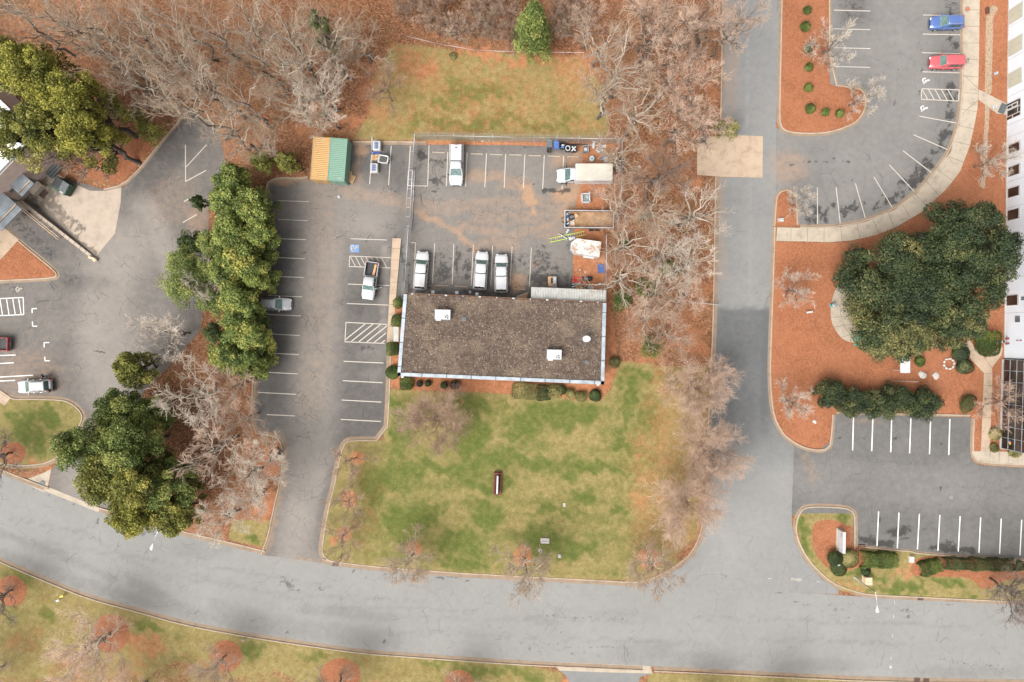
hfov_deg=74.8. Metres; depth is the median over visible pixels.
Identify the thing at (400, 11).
bare sapling
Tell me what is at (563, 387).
hedge plant
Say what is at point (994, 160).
bare tree
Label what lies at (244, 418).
bare tree
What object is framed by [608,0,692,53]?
bare tree
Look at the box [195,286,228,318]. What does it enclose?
evergreen tree
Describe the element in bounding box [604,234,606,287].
chain link fence
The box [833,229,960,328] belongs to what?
broad evergreen
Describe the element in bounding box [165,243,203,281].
evergreen tree
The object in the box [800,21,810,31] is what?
round shrub
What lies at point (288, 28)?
bare tree
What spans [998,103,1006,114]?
door mat
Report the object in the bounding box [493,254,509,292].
pickup truck
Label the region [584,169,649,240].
bare tree
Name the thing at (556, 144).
wheeled bin
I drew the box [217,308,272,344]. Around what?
screen tree
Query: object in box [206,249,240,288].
screen tree
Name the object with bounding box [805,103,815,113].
round shrub
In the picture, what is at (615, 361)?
shrub
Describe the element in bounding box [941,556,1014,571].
clipped hedge
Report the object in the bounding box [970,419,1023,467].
kerb
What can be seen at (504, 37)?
bare sapling
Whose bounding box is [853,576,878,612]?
street lamp
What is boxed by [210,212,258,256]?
screen tree
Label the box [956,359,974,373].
shrub
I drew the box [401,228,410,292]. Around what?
chain link fence
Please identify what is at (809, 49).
round shrub
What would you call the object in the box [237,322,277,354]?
screen tree
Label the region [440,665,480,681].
bare tree
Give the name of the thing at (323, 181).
door
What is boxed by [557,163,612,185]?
box truck
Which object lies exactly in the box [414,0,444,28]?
bare sapling
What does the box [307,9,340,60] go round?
ivy clad tree
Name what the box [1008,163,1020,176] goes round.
window
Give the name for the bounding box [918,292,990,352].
broad evergreen
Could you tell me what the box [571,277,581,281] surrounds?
pallet jack
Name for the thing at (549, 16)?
bare sapling
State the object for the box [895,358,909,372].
table canopy
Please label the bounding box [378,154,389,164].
bulk bag
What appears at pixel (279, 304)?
parked car
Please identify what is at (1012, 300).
window
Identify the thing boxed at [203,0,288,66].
bare tree
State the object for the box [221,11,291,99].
bare tree
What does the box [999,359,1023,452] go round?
glass curtain wall
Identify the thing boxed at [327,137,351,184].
shipping container
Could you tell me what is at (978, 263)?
broad evergreen
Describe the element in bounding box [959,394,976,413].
shrub
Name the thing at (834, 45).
bare tree
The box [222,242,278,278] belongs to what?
screen tree
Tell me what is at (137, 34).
bare tree
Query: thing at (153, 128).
evergreen bush
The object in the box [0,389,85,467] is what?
kerb
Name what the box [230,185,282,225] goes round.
screen tree
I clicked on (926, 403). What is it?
tall shrub
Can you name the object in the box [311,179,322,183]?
door
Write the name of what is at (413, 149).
chain link fence
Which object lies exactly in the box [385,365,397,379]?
shrub
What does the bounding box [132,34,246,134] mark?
bare tree
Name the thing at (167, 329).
bare tree
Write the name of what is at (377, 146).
wrapped pallet
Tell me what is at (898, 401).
tall shrub
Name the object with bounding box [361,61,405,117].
bare tree
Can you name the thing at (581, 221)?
open trailer
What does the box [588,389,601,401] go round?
shrub
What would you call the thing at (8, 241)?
sidewalk
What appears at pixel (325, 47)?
bare tree
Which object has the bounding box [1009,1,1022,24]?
window
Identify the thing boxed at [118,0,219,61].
bare tree
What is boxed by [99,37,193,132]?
bare tree
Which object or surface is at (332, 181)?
door
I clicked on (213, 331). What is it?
evergreen tree
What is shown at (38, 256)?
kerb
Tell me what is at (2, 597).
bare tree
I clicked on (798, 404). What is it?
bare tree
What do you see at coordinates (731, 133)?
evergreen bush
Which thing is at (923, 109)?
road markings
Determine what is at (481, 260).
pickup truck
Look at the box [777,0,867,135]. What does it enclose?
kerb
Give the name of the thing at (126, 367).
pine tree
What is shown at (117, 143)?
bare bush
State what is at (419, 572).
bare tree
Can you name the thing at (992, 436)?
shrub
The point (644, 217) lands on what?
bare tree
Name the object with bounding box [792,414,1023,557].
office lot
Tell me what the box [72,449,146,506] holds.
pine tree
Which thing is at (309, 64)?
bare tree
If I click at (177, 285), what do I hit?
evergreen tree
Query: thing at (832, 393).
tall shrub
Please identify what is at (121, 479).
pine tree
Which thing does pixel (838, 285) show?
evergreen bush
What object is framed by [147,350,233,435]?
bare tree
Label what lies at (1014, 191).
window
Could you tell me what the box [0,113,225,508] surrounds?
lot
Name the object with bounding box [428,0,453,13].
bare sapling
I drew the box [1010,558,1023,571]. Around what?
clipped hedge
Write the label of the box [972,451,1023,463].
sidewalk
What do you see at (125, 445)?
evergreen tree
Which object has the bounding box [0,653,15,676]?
bare tree
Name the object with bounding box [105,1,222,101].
bare tree
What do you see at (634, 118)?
bare tree
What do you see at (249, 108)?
bare tree
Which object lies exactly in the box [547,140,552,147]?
wheeled bin
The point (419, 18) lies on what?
bare sapling
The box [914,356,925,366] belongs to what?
shrub
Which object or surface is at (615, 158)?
bare tree
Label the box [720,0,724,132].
kerb
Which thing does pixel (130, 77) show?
bare tree
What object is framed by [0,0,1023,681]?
ground
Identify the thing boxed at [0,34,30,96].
pine tree
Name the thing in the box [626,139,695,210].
bare tree
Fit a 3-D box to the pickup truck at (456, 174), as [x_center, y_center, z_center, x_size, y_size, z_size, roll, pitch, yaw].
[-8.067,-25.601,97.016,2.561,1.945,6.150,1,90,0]
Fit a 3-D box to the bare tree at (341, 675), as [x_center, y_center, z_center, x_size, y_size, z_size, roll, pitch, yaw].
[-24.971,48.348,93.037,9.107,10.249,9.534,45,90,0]
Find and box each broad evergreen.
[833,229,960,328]
[849,308,937,363]
[916,199,1023,318]
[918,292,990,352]
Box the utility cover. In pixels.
[540,538,548,543]
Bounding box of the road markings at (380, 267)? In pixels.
[183,145,563,421]
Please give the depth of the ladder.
97.86 m
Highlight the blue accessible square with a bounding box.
[350,244,358,251]
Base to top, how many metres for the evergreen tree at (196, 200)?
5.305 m
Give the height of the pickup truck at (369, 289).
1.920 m
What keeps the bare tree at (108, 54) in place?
on the ground
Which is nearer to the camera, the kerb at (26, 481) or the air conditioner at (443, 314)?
the air conditioner at (443, 314)
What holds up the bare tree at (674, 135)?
on the ground
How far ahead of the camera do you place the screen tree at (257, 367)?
92.16 m
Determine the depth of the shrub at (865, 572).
97.40 m
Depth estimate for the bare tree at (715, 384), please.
90.80 m
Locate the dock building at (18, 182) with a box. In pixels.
[0,89,65,230]
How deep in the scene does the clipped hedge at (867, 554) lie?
96.79 m
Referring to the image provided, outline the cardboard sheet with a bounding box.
[568,221,574,226]
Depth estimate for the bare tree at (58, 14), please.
84.30 m
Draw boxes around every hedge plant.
[511,382,528,398]
[522,383,537,399]
[536,384,551,400]
[548,384,561,398]
[556,385,566,394]
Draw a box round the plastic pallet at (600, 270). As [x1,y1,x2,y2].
[597,264,604,272]
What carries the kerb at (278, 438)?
on the parking lot at (516, 219)
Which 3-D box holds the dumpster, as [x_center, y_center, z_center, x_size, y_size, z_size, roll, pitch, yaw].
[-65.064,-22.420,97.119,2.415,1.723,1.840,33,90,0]
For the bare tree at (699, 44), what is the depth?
86.81 m
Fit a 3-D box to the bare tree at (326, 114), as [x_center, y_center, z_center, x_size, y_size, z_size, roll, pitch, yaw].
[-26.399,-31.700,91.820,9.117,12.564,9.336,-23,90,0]
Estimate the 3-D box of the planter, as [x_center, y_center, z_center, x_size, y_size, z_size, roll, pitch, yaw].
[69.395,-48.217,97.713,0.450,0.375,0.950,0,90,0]
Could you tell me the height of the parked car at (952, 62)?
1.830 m
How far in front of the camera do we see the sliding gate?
95.80 m
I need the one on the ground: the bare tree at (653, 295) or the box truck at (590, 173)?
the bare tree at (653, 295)
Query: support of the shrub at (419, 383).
on the ground
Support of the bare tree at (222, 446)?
on the ground
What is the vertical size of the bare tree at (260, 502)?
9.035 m
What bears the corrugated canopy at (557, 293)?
on the parking lot at (516, 219)
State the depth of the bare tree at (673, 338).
92.17 m
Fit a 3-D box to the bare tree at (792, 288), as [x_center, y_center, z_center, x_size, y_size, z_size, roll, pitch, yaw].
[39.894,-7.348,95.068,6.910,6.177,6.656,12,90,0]
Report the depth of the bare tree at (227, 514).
91.19 m
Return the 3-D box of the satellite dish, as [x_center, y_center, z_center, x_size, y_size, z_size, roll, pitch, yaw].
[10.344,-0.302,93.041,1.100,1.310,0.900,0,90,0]
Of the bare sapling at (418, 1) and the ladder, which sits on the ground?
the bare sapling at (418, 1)
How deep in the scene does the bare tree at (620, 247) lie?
91.63 m
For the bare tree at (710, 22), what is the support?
on the ground
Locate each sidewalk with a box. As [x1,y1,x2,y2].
[0,228,18,259]
[0,390,10,404]
[387,238,400,341]
[776,0,979,241]
[831,286,858,341]
[963,340,1002,450]
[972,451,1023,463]
[978,89,1006,114]
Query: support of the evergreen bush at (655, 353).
on the ground
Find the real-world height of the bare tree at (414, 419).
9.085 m
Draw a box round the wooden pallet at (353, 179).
[348,174,355,183]
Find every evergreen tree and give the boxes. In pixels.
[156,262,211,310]
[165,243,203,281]
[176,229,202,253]
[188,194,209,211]
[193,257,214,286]
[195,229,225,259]
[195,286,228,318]
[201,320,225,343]
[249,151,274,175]
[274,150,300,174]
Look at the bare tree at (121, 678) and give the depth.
94.54 m
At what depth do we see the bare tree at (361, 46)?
90.48 m
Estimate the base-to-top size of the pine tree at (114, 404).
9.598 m
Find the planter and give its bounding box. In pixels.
[985,7,989,13]
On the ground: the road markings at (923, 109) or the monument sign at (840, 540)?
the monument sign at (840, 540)
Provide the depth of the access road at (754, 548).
97.99 m
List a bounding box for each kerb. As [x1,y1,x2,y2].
[0,226,59,282]
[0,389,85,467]
[0,469,48,489]
[0,557,642,670]
[98,507,264,553]
[103,112,187,190]
[250,176,307,554]
[318,342,390,564]
[321,177,719,585]
[353,141,425,144]
[654,667,1023,681]
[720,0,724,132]
[768,227,835,452]
[772,188,798,225]
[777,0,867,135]
[793,504,1023,604]
[800,0,963,227]
[836,412,969,416]
[865,545,1023,560]
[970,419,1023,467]
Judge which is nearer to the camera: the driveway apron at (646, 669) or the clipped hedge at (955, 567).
the clipped hedge at (955, 567)
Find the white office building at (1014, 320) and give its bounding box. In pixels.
[1004,0,1023,358]
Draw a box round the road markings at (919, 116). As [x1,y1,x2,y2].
[817,10,959,223]
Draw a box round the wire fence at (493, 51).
[405,36,583,55]
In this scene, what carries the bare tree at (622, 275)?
on the ground
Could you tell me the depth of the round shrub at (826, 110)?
96.98 m
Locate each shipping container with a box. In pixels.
[310,136,331,184]
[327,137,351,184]
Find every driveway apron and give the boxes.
[25,469,50,491]
[44,486,99,511]
[557,662,652,673]
[697,135,762,177]
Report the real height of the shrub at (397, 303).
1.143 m
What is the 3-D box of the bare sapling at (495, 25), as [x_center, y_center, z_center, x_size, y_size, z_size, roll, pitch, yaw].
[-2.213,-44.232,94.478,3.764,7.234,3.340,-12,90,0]
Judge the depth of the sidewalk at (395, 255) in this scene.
97.88 m
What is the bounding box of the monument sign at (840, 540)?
[836,528,845,553]
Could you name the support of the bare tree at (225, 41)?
on the ground
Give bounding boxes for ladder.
[549,231,583,241]
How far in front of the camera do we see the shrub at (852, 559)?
96.90 m
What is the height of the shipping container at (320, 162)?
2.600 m
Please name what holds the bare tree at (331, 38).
on the ground
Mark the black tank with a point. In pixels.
(589, 278)
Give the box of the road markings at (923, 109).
[768,78,1021,668]
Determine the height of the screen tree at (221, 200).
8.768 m
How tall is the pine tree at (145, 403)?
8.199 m
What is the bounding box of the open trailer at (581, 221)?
[561,209,613,230]
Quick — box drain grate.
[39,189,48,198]
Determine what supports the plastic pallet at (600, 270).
on the ground
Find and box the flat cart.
[548,276,556,286]
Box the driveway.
[561,671,650,681]
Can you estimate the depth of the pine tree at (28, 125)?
84.43 m
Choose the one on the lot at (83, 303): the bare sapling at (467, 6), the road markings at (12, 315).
the road markings at (12, 315)
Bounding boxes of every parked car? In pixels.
[18,378,53,394]
[258,296,291,311]
[928,13,964,31]
[928,53,968,70]
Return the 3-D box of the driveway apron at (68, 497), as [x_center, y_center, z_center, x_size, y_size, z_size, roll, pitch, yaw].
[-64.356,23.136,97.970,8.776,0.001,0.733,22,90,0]
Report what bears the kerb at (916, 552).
on the ground
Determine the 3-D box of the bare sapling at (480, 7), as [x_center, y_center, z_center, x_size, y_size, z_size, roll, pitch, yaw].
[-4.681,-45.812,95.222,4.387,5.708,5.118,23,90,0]
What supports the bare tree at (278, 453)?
on the ground
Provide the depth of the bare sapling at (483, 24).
92.75 m
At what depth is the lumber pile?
97.81 m
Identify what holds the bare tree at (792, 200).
on the ground
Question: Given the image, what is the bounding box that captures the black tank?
[582,276,591,280]
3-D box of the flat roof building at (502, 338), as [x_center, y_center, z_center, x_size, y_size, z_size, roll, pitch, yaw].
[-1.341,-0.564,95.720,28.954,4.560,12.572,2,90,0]
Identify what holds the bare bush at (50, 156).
on the ground
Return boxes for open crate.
[581,191,589,203]
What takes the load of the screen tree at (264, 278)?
on the ground
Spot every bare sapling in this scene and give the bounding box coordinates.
[391,0,413,23]
[394,0,419,22]
[411,3,432,30]
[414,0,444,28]
[416,0,439,11]
[425,11,448,40]
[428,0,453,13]
[437,13,457,33]
[441,10,471,46]
[441,12,465,40]
[458,10,489,38]
[459,0,479,15]
[462,0,488,21]
[466,0,493,36]
[473,4,499,40]
[478,0,508,14]
[484,9,508,41]
[491,16,517,54]
[492,0,522,27]
[493,0,516,10]
[547,0,569,13]
[547,5,568,39]
[547,5,579,37]
[557,0,579,22]
[568,0,589,17]
[569,0,594,30]
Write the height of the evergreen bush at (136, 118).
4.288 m
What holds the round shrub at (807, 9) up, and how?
on the ground
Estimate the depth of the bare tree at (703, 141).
90.10 m
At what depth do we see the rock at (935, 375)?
97.71 m
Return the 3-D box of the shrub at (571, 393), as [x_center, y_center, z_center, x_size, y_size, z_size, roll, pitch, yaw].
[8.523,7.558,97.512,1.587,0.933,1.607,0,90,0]
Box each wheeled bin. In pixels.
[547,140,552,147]
[554,141,558,148]
[560,142,565,149]
[565,145,570,151]
[571,145,576,152]
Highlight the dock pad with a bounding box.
[26,175,120,255]
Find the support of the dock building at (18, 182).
on the ground
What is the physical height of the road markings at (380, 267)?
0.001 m
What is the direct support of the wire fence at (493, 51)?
on the ground
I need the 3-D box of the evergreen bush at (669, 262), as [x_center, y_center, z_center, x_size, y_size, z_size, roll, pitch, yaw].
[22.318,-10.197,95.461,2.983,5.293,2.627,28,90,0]
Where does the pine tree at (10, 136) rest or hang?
on the ground
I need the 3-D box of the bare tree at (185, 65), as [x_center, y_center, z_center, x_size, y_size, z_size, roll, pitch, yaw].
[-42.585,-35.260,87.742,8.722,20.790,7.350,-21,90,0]
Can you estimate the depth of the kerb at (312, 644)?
97.97 m
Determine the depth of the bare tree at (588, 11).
90.51 m
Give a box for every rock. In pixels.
[918,371,926,378]
[932,372,938,379]
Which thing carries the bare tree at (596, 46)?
on the ground
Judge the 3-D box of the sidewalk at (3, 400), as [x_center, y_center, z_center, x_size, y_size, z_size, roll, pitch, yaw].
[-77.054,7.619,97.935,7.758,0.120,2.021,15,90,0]
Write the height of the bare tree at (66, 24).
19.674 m
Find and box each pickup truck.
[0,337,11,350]
[360,261,381,299]
[413,251,429,290]
[447,143,464,186]
[473,251,489,290]
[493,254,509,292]
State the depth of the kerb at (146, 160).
97.95 m
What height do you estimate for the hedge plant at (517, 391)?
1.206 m
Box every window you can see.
[1006,294,1018,305]
[1007,207,1019,220]
[1008,33,1022,56]
[1008,66,1022,88]
[1008,140,1020,154]
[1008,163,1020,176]
[1008,185,1020,197]
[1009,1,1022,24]
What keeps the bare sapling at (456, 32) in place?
on the ground
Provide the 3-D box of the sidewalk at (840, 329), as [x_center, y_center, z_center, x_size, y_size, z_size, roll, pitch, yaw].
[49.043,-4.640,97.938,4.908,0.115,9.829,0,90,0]
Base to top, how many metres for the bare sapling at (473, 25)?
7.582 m
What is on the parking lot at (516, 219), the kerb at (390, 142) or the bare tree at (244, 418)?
the kerb at (390, 142)
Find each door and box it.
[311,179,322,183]
[320,180,330,184]
[328,180,339,184]
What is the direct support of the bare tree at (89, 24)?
on the ground
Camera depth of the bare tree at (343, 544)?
94.87 m
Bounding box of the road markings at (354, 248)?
[15,245,358,292]
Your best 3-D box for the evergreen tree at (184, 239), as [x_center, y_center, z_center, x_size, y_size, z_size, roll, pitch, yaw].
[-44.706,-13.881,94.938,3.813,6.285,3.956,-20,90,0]
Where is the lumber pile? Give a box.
[515,292,527,297]
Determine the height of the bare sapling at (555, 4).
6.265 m
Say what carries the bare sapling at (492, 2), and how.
on the ground
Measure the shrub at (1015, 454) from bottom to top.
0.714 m
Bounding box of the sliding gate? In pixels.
[405,170,414,230]
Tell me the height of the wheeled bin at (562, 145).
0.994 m
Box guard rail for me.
[15,202,59,239]
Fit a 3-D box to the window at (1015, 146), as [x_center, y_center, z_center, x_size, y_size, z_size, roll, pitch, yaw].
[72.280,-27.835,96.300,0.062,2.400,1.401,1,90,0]
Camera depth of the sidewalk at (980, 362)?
97.88 m
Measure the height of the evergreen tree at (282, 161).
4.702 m
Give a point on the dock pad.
(86, 217)
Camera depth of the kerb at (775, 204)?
97.97 m
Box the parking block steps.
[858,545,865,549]
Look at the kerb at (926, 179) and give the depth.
97.97 m
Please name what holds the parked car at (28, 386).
on the lot at (83, 303)
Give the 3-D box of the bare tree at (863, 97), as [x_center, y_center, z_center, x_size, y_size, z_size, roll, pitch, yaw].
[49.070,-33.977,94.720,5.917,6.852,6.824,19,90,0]
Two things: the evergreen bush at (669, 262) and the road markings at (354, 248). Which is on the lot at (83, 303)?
the road markings at (354, 248)
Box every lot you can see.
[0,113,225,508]
[253,141,582,562]
[775,0,959,224]
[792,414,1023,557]
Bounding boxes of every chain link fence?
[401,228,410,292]
[410,134,416,171]
[414,132,624,143]
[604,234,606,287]
[618,142,621,220]
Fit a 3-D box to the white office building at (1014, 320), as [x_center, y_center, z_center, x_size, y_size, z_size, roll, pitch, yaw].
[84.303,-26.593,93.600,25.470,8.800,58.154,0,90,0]
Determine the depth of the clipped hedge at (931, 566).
96.88 m
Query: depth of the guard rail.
96.95 m
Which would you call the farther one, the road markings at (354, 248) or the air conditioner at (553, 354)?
the road markings at (354, 248)
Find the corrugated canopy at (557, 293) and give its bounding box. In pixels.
[531,287,605,301]
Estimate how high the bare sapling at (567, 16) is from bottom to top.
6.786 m
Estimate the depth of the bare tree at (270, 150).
90.21 m
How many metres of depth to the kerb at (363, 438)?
97.97 m
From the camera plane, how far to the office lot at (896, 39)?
98.00 m
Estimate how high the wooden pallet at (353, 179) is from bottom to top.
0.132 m
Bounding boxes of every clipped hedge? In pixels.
[859,550,899,568]
[916,557,944,577]
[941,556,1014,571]
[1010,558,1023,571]
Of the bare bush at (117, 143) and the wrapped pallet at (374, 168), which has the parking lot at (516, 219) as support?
the wrapped pallet at (374, 168)
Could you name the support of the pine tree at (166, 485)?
on the ground
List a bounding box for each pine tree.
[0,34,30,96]
[0,40,104,106]
[0,105,73,173]
[11,99,99,157]
[32,68,137,144]
[49,418,113,471]
[54,111,141,174]
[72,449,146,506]
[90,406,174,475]
[91,387,140,434]
[103,495,155,539]
[108,444,177,514]
[111,350,160,389]
[126,394,174,434]
[143,456,206,512]
[147,485,207,538]
[510,0,552,64]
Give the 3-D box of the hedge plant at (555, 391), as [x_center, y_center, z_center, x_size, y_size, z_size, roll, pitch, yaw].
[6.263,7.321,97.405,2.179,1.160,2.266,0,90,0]
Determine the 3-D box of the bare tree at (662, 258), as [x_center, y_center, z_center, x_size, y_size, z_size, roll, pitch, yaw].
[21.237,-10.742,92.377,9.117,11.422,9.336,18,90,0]
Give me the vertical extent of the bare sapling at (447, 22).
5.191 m
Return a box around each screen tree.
[205,337,260,376]
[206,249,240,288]
[207,185,236,218]
[210,160,252,197]
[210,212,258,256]
[216,275,262,313]
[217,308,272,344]
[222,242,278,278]
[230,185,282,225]
[230,346,278,381]
[233,300,265,322]
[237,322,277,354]
[241,260,281,294]
[245,218,281,251]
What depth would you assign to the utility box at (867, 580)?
97.04 m
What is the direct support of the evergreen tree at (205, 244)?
on the ground
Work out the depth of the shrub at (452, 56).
97.49 m
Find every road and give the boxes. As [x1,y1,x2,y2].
[0,474,1023,679]
[632,0,838,593]
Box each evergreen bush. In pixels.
[99,93,126,118]
[128,106,148,122]
[134,119,167,146]
[611,289,634,313]
[632,276,657,298]
[639,331,665,359]
[659,259,676,277]
[710,118,740,141]
[832,266,850,292]
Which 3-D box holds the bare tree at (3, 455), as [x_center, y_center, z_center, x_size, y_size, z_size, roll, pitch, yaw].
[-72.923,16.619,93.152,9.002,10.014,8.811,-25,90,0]
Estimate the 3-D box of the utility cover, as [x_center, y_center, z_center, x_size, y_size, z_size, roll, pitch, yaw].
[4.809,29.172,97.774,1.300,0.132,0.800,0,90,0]
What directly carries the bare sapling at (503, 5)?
on the ground
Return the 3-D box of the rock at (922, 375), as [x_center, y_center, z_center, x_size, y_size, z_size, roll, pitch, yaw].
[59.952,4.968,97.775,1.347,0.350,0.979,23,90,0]
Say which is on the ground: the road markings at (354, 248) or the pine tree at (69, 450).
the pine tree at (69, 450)
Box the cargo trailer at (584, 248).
[566,238,600,258]
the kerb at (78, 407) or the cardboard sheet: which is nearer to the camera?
the cardboard sheet
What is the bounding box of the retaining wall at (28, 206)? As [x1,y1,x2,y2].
[21,200,97,261]
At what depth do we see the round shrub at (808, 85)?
96.95 m
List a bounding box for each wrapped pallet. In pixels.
[370,163,378,173]
[372,141,381,151]
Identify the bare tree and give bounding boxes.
[0,0,75,56]
[0,0,102,51]
[0,0,119,69]
[0,427,25,488]
[0,574,21,627]
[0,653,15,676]
[28,0,150,64]
[37,603,136,681]
[58,8,158,92]
[63,23,169,120]
[82,0,180,70]
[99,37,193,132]
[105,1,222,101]
[105,664,163,681]
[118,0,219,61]
[122,313,190,363]
[129,66,245,141]
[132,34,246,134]
[133,10,222,103]
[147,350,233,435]
[169,421,252,486]
[175,0,256,83]
[179,256,224,303]
[182,641,243,681]
[192,487,251,549]
[197,92,261,163]
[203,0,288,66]
[204,61,280,145]
[204,365,259,416]
[208,445,289,510]
[213,396,268,447]
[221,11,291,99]
[228,473,271,523]
[236,430,294,486]
[237,109,282,163]
[248,0,315,77]
[249,66,331,132]
[250,29,313,107]
[264,16,348,92]
[277,56,361,122]
[282,0,365,71]
[282,71,346,144]
[285,2,362,93]
[302,660,360,681]
[318,518,363,565]
[320,479,365,527]
[328,3,395,78]
[328,439,378,484]
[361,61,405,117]
[374,522,436,587]
[386,383,474,464]
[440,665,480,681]
[489,540,553,610]
[551,0,615,49]
[571,56,628,133]
[572,12,637,68]
[576,243,648,316]
[581,6,658,103]
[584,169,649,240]
[590,122,652,189]
[594,206,672,267]
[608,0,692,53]
[609,78,678,160]
[612,0,702,83]
[614,175,691,238]
[620,29,711,123]
[622,290,686,354]
[623,535,685,603]
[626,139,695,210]
[629,261,695,324]
[636,226,700,295]
[638,460,732,554]
[646,91,716,163]
[652,177,734,252]
[653,0,730,66]
[654,264,709,322]
[654,308,697,361]
[655,229,721,295]
[655,348,746,429]
[656,54,731,129]
[673,0,741,68]
[673,409,756,488]
[686,95,737,156]
[710,0,770,57]
[772,269,821,308]
[774,376,815,419]
[786,185,816,218]
[802,16,857,74]
[846,75,886,121]
[972,375,1023,436]
[974,136,1023,185]
[977,558,1023,629]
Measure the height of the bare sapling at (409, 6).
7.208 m
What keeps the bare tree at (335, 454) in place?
on the ground
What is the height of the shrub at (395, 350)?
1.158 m
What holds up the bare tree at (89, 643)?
on the ground
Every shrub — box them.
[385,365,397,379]
[386,342,399,355]
[390,314,401,326]
[393,297,402,308]
[399,376,413,389]
[416,380,422,386]
[424,380,430,386]
[440,381,447,388]
[449,52,456,59]
[450,380,459,389]
[565,388,575,397]
[575,391,586,402]
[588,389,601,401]
[609,357,620,368]
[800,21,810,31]
[803,6,811,14]
[803,44,812,52]
[804,62,812,71]
[804,82,812,91]
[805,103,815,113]
[809,377,848,409]
[821,107,829,116]
[827,551,843,565]
[830,563,846,576]
[834,385,873,418]
[836,109,844,117]
[841,550,859,567]
[861,568,870,576]
[864,388,889,420]
[877,380,916,421]
[906,384,944,423]
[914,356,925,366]
[951,346,969,361]
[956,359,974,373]
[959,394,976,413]
[973,331,1002,356]
[989,427,1002,440]
[990,443,999,452]
[1008,450,1021,457]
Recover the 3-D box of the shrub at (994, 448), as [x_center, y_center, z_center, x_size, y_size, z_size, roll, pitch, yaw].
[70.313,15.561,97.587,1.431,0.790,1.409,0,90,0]
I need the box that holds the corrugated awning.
[393,327,398,340]
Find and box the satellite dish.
[583,336,590,341]
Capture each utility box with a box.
[862,575,871,584]
[908,555,913,562]
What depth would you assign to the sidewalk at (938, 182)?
97.88 m
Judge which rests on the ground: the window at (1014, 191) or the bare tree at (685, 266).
the bare tree at (685, 266)
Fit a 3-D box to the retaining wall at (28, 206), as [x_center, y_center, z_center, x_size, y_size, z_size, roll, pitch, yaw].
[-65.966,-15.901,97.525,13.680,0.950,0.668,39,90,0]
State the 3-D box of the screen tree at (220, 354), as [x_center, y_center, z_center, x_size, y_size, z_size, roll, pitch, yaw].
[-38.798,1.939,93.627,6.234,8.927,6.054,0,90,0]
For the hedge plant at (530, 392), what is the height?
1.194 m
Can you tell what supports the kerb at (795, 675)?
on the road at (75, 545)
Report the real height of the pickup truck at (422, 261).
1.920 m
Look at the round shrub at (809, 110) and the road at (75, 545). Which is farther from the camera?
the road at (75, 545)
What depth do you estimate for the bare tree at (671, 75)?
85.40 m
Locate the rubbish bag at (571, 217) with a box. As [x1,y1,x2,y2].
[568,214,574,220]
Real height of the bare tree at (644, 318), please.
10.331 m
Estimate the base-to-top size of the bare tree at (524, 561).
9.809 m
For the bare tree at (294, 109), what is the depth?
89.38 m
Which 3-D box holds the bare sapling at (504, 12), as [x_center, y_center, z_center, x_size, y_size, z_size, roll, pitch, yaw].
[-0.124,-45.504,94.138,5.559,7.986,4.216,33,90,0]
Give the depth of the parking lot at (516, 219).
98.00 m
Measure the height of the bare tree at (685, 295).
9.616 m
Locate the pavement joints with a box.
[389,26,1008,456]
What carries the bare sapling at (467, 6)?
on the ground
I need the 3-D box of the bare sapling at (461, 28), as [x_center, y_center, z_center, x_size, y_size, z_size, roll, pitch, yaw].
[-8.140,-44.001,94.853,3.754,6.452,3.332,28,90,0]
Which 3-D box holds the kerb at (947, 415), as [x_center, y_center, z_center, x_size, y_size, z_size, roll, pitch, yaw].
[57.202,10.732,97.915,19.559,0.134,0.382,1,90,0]
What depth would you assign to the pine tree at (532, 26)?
89.63 m
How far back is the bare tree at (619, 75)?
86.38 m
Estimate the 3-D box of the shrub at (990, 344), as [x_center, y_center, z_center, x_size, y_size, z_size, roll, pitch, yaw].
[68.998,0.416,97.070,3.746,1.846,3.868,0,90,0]
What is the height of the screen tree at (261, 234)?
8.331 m
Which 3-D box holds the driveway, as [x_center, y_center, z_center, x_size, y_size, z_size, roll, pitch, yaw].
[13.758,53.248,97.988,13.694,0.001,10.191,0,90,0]
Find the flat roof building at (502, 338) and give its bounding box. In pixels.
[397,290,605,385]
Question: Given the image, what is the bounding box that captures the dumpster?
[51,176,75,196]
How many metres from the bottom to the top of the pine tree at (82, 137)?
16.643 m
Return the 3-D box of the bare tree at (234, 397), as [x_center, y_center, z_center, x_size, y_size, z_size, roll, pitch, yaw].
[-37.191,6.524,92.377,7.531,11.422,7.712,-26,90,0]
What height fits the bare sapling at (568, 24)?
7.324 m
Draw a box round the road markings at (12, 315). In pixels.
[0,297,49,380]
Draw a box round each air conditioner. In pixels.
[435,308,451,320]
[546,349,561,360]
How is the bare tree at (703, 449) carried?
on the ground
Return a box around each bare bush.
[28,146,75,173]
[50,150,112,181]
[86,138,125,162]
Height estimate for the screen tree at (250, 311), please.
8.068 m
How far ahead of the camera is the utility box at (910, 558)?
97.63 m
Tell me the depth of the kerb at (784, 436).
97.97 m
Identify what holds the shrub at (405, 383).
on the ground
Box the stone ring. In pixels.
[943,358,954,369]
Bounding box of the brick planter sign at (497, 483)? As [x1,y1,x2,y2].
[493,472,501,494]
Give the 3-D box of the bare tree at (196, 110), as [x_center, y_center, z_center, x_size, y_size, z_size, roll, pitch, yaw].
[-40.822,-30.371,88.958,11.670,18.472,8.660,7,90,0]
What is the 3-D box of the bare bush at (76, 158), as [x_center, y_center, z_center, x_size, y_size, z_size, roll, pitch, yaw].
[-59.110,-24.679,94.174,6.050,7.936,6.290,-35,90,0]
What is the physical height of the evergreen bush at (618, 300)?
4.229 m

